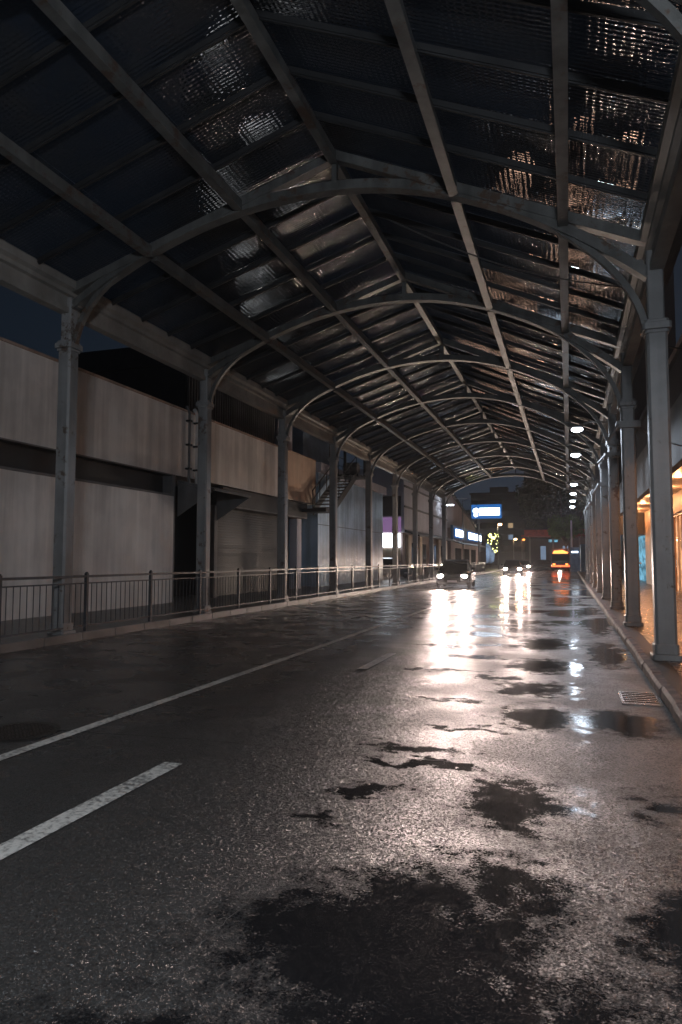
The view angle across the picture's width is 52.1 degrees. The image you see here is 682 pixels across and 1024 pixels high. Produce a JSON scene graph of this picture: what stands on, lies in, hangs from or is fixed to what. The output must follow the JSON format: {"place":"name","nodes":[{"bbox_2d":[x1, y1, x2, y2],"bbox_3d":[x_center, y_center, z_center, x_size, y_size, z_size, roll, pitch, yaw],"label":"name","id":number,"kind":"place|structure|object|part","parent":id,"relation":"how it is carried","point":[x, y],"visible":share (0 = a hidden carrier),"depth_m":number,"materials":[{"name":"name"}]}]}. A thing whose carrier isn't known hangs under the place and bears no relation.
{"place":"outdoors","nodes":[
{"label":"outdoors","id":0,"kind":"place"},
{"bbox_2d":[0,337,315,620],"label":"white warehouse","id":1,"kind":"structure","parent":0,"point":[135,503],"depth_m":20.06,"materials":[{"name":"paint"}]},
{"bbox_2d":[78,343,291,450],"bbox_3d":[-6.338,-4.369,31.154,5.050,3.040,10.400,-1,-4,18],"label":"rooftop louvre room","id":2,"kind":"object","parent":1,"relation":"on","point":[134,369],"visible":0.23,"depth_m":26.49,"materials":[{"name":"paint"}]},
{"bbox_2d":[0,569,501,642],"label":"pavement","id":3,"kind":"structure","parent":0,"point":[143,612],"depth_m":18.32,"materials":[{"name":"concrete"}]},
{"bbox_2d":[383,558,411,578],"bbox_3d":[3.233,4.137,51.703,2.094,1.505,4.465,3,-5,-42],"label":"parked car","id":4,"kind":"object","parent":3,"relation":"on","point":[387,561],"visible":0.27,"depth_m":50.48,"materials":[{"name":"grey paint"}]},
{"bbox_3d":[3.078,3.692,51.906,1.640,0.520,2.600,3,-5,-42],"label":"window","id":5,"kind":"part","parent":4,"relation":"part of","materials":[{"name":"black glass"}]},
{"bbox_2d":[447,525,485,563],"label":"blue shop","id":6,"kind":"structure","parent":3,"relation":"on","point":[454,550],"depth_m":83.77,"materials":[{"name":"paint"}]},
{"bbox_2d":[455,548,460,558],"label":"shop window","id":7,"kind":"structure","parent":6,"relation":"in","point":[457,551],"depth_m":80.64,"materials":[{"name":"black glass"}]},
{"bbox_2d":[454,528,463,538],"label":"shop sign","id":8,"kind":"object","parent":6,"relation":"attached to","point":[457,532],"visible":0.86,"depth_m":79.27,"materials":[{"name":"white plastic"}]},
{"bbox_2d":[446,489,475,530],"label":"brown gable house","id":9,"kind":"structure","parent":6,"relation":"on","point":[454,513],"depth_m":88.28,"materials":[{"name":"paint"}]},
{"bbox_2d":[464,549,468,559],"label":"shop window","id":10,"kind":"structure","parent":6,"relation":"in","point":[466,551],"depth_m":87.63,"materials":[{"name":"black glass"}]},
{"bbox_2d":[471,550,475,563],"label":"shop window","id":11,"kind":"structure","parent":6,"relation":"in","point":[473,552],"depth_m":93.98,"materials":[{"name":"black glass"}]},
{"bbox_2d":[467,531,480,541],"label":"shop sign","id":12,"kind":"object","parent":6,"relation":"attached to","point":[471,536],"visible":1,"depth_m":90.93,"materials":[{"name":"white plastic"}]},
{"bbox_2d":[455,498,479,558],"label":"street light","id":13,"kind":"object","parent":3,"relation":"on","point":[462,521],"visible":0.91,"depth_m":80.63,"materials":[{"name":"metal"}]},
{"bbox_2d":[471,504,501,563],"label":"pole sign","id":14,"kind":"object","parent":3,"relation":"on","point":[486,511],"visible":0.98,"depth_m":84.78,"materials":[{"name":"plastic"}]},
{"bbox_2d":[485,543,490,562],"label":"feather banner","id":15,"kind":"object","parent":3,"relation":"on","point":[488,547],"visible":1,"depth_m":85.53,"materials":[{"name":"fabric"}]},
{"bbox_2d":[490,549,494,562],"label":"feather banner","id":16,"kind":"object","parent":3,"relation":"on","point":[492,554],"visible":1,"depth_m":85.26,"materials":[{"name":"fabric"}]},
{"bbox_2d":[175,77,329,456],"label":"lit tower","id":17,"kind":"structure","parent":0,"point":[270,283],"depth_m":76.79,"materials":[{"name":"paint"}]},
{"bbox_2d":[292,390,328,464],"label":"pale blue gable house","id":18,"kind":"structure","parent":0,"point":[309,446],"depth_m":37.70,"materials":[{"name":"paint"}]},
{"bbox_2d":[287,462,385,586],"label":"metal clad shed","id":19,"kind":"structure","parent":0,"point":[351,548],"depth_m":39.64,"materials":[{"name":"grey metal"}]},
{"bbox_2d":[302,435,365,514],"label":"external staircase","id":20,"kind":"structure","parent":19,"relation":"attached to","point":[351,473],"depth_m":35.67,"materials":[{"name":"metal"}]},
{"bbox_2d":[0,570,681,1023],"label":"road","id":21,"kind":"structure","parent":0,"point":[514,856],"depth_m":3.99,"materials":[{"name":"black asphalt"}]},
{"bbox_2d":[0,722,60,741],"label":"manhole cover","id":22,"kind":"object","parent":21,"relation":"on","point":[17,731],"visible":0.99,"depth_m":6.10,"materials":[{"name":"metal"}]},
{"bbox_2d":[106,867,281,1023],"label":"road crack","id":23,"kind":"object","parent":21,"relation":"on","point":[188,955],"visible":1,"depth_m":2.63,"materials":[{"name":"black asphalt"}]},
{"bbox_2d":[66,730,442,760],"bbox_3d":[-0.849,1.888,5.675,3.408,0.001,0.083,-1,-4,17],"label":"road crack","id":24,"kind":"object","parent":21,"relation":"on","point":[266,746],"visible":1,"depth_m":5.57,"materials":[{"name":"black asphalt"}]},
{"bbox_2d":[0,571,534,760],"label":"road marking line","id":25,"kind":"object","parent":21,"relation":"on","point":[60,736],"visible":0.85,"depth_m":7.47,"materials":[{"name":"paint"}]},
{"bbox_2d":[0,572,544,859],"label":"road marking dashes","id":26,"kind":"object","parent":21,"relation":"on","point":[25,839],"visible":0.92,"depth_m":4.22,"materials":[{"name":"paint"}]},
{"bbox_2d":[435,559,474,588],"bbox_3d":[6.171,3.295,37.313,2.093,1.505,4.465,-1,-4,15],"label":"car","id":27,"kind":"object","parent":21,"relation":"on","point":[456,572],"visible":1,"depth_m":35.82,"materials":[{"name":"black paint"}]},
{"bbox_3d":[6.231,2.854,37.568,1.640,0.520,2.600,-1,-4,15],"label":"window","id":28,"kind":"part","parent":27,"relation":"part of","materials":[{"name":"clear glass"}]},
{"bbox_2d":[501,560,523,575],"bbox_3d":[15.772,5.123,64.097,2.093,1.505,4.465,-1,-4,14],"label":"car","id":29,"kind":"object","parent":21,"relation":"on","point":[512,567],"visible":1,"depth_m":62.38,"materials":[{"name":"black paint"}]},
{"bbox_3d":[15.828,4.682,64.353,1.640,0.520,2.600,-1,-4,14],"label":"window","id":30,"kind":"part","parent":29,"relation":"part of","materials":[{"name":"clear glass"}]},
{"bbox_2d":[520,560,531,571],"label":"car","id":31,"kind":"object","parent":21,"relation":"on","point":[527,565],"visible":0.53,"depth_m":85.41,"materials":[{"name":"grey paint"}]},
{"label":"window","id":32,"kind":"part","parent":31,"relation":"part of","materials":[{"name":"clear glass"}]},
{"bbox_2d":[551,548,569,570],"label":"bus","id":33,"kind":"object","parent":21,"relation":"on","point":[560,557],"visible":0.98,"depth_m":91.99,"materials":[{"name":"orange paint"}]},
{"bbox_2d":[547,513,584,570],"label":"tree","id":34,"kind":"object","parent":21,"relation":"on","point":[559,529],"visible":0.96,"depth_m":91.61,"materials":[{"name":"green plant"}]},
{"bbox_2d":[570,520,572,546],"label":"white post","id":35,"kind":"object","parent":21,"relation":"on","point":[571,533],"visible":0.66,"depth_m":87.29,"materials":[{"name":"white metal"}]},
{"bbox_2d":[617,691,663,706],"bbox_3d":[3.215,2.019,7.509,0.400,0.034,0.720,-1,-4,18],"label":"drain grate","id":36,"kind":"object","parent":21,"relation":"on","point":[640,698],"visible":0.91,"depth_m":7.47,"materials":[{"name":"metal"}]},
{"bbox_2d":[0,87,681,509],"label":"sky","id":37,"kind":"structure","parent":0,"point":[24,321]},
{"bbox_2d":[342,468,457,576],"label":"lilac white shop building","id":38,"kind":"structure","parent":0,"point":[382,477],"depth_m":57.35,"materials":[{"name":"concrete"}]},
{"bbox_2d":[383,533,400,546],"bbox_3d":[3.741,2.274,56.088,2.100,1.100,0.170,-1,-4,18],"label":"lit shop window","id":39,"kind":"structure","parent":38,"relation":"in","point":[387,537],"depth_m":55.97,"materials":[{"name":"white glass"}]},
{"bbox_2d":[422,544,425,571],"bbox_3d":[7.506,4.191,63.630,0.090,2.500,2.300,-1,-4,18],"label":"shop window","id":40,"kind":"structure","parent":38,"relation":"in","point":[423,545],"depth_m":63.84,"materials":[{"name":"black glass"}]},
{"bbox_2d":[434,545,436,565],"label":"shop window","id":41,"kind":"structure","parent":38,"relation":"in","point":[435,547],"depth_m":69.25,"materials":[{"name":"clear glass"}]},
{"bbox_2d":[465,510,475,531],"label":"city block","id":42,"kind":"structure","parent":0,"point":[469,513],"depth_m":172.80,"materials":[{"name":"paint"}]},
{"bbox_2d":[487,533,498,554],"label":"lit light display","id":43,"kind":"object","parent":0,"point":[492,540],"visible":0.7,"depth_m":117.74,"materials":[{"name":"paint"}]},
{"bbox_2d":[469,487,524,564],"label":"city block","id":44,"kind":"structure","parent":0,"point":[511,528],"depth_m":185.84,"materials":[{"name":"paint"}]},
{"bbox_2d":[485,565,570,569],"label":"ground","id":45,"kind":"structure","parent":0,"point":[492,566],"depth_m":144.06,"materials":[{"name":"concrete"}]},
{"bbox_2d":[0,569,502,653],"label":"kerb","id":46,"kind":"structure","parent":45,"relation":"on","point":[17,645],"depth_m":15.46,"materials":[{"name":"concrete"}]},
{"bbox_2d":[0,562,484,643],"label":"pedestrian railing","id":47,"kind":"object","parent":46,"relation":"on","point":[358,579],"visible":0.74,"depth_m":17.33,"materials":[{"name":"grey metal"}]},
{"bbox_2d":[497,523,501,568],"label":"street lamp","id":48,"kind":"object","parent":45,"relation":"on","point":[497,544],"visible":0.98,"depth_m":109.62,"materials":[{"name":"metal"}]},
{"bbox_2d":[513,468,584,529],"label":"tree","id":49,"kind":"object","parent":45,"relation":"on","point":[540,501],"visible":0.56,"depth_m":118.34,"materials":[{"name":"green plant"}]},
{"bbox_2d":[521,529,584,568],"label":"red fascia station","id":50,"kind":"object","parent":45,"relation":"on","point":[542,543],"visible":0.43,"depth_m":108.05,"materials":[{"name":"concrete"}]},
{"bbox_2d":[540,546,545,559],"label":"lit window","id":51,"kind":"structure","parent":50,"relation":"in","point":[542,548],"depth_m":108.31,"materials":[{"name":"blue glass"}]},
{"bbox_2d":[570,544,585,571],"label":"blue hoarding","id":52,"kind":"object","parent":45,"relation":"on","point":[577,558],"visible":0.7,"depth_m":85.03,"materials":[{"name":"blue metal"}]},
{"bbox_2d":[562,482,619,528],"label":"tree","id":53,"kind":"object","parent":45,"relation":"on","point":[577,510],"visible":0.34,"depth_m":116.12,"materials":[{"name":"green plant"}]},
{"bbox_2d":[577,571,681,730],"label":"kerb","id":54,"kind":"structure","parent":45,"relation":"on","point":[669,695],"depth_m":8.94,"materials":[{"name":"grey concrete"}]},
{"bbox_2d":[635,334,681,457],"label":"office block","id":55,"kind":"structure","parent":45,"relation":"on","point":[675,374],"depth_m":42.16,"materials":[{"name":"paint"}]},
{"bbox_2d":[531,569,570,570],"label":"side road","id":56,"kind":"structure","parent":0,"point":[549,570],"depth_m":96.37,"materials":[{"name":"grey asphalt"}]},
{"bbox_2d":[531,560,560,569],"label":"car","id":57,"kind":"object","parent":56,"relation":"on","point":[537,564],"visible":0.52,"depth_m":102.94,"materials":[{"name":"black paint"}]},
{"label":"window","id":58,"kind":"part","parent":57,"relation":"part of","materials":[{"name":"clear glass"}]},
{"bbox_2d":[520,162,675,559],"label":"lit tower","id":59,"kind":"structure","parent":0,"point":[639,389],"depth_m":126.10,"materials":[{"name":"paint"}]},
{"bbox_2d":[579,571,681,695],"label":"pavement","id":60,"kind":"structure","parent":0,"point":[646,631],"depth_m":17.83,"materials":[{"name":"grey concrete"}]},
{"bbox_2d":[0,0,681,660],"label":"street canopy","id":61,"kind":"object","parent":60,"relation":"on","point":[566,106],"visible":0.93,"depth_m":11.60,"materials":[{"name":"metal"}]},
{"bbox_2d":[387,218,620,287],"bbox_3d":[2.944,-4.486,12.100,4.278,1.320,0.024,0,-4,2],"label":"cable","id":62,"kind":"object","parent":61,"relation":"hanging from","point":[499,263],"visible":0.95,"depth_m":12.09,"materials":[{"name":"paint"}]},
{"bbox_2d":[570,480,590,485],"bbox_3d":[11.963,-1.460,34.881,0.987,0.302,0.253,-1,-4,18],"label":"canopy lamp","id":63,"kind":"object","parent":61,"relation":"attached to","point":[573,483],"visible":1,"depth_m":34.88,"materials":[{"name":"white plastic"}]},
{"bbox_2d":[570,448,598,456],"bbox_3d":[8.737,-2.133,25.017,0.987,0.302,0.253,-1,-4,18],"label":"canopy lamp","id":64,"kind":"object","parent":61,"relation":"attached to","point":[575,453],"visible":1,"depth_m":25.02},
{"bbox_2d":[570,421,606,431],"bbox_3d":[7.124,-2.469,20.085,0.987,0.302,0.253,-1,-4,18],"label":"canopy lamp","id":65,"kind":"object","parent":61,"relation":"attached to","point":[577,428],"visible":1,"depth_m":20.08,"materials":[{"name":"white plastic"}]},
{"bbox_2d":[621,535,623,575],"bbox_3d":[31.942,3.703,74.280,9.400,5.475,36.800,-1,-4,18],"label":"shop row","id":66,"kind":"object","parent":60,"relation":"on","point":[622,553],"depth_m":57.72,"materials":[{"name":"concrete"}]},
{"bbox_2d":[622,535,645,580],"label":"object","id":67,"kind":"object","parent":60,"relation":"on","point":[642,559],"depth_m":42.91,"materials":[{"name":"glass"}]},
{"bbox_2d":[619,393,681,592],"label":"concrete canopy shop","id":68,"kind":"structure","parent":60,"relation":"on","point":[643,494],"depth_m":27.89,"materials":[{"name":"paint"}]},
{"bbox_2d":[635,427,681,446],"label":"cable","id":69,"kind":"object","parent":68,"relation":"attached to","point":[647,433],"visible":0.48,"depth_m":15.15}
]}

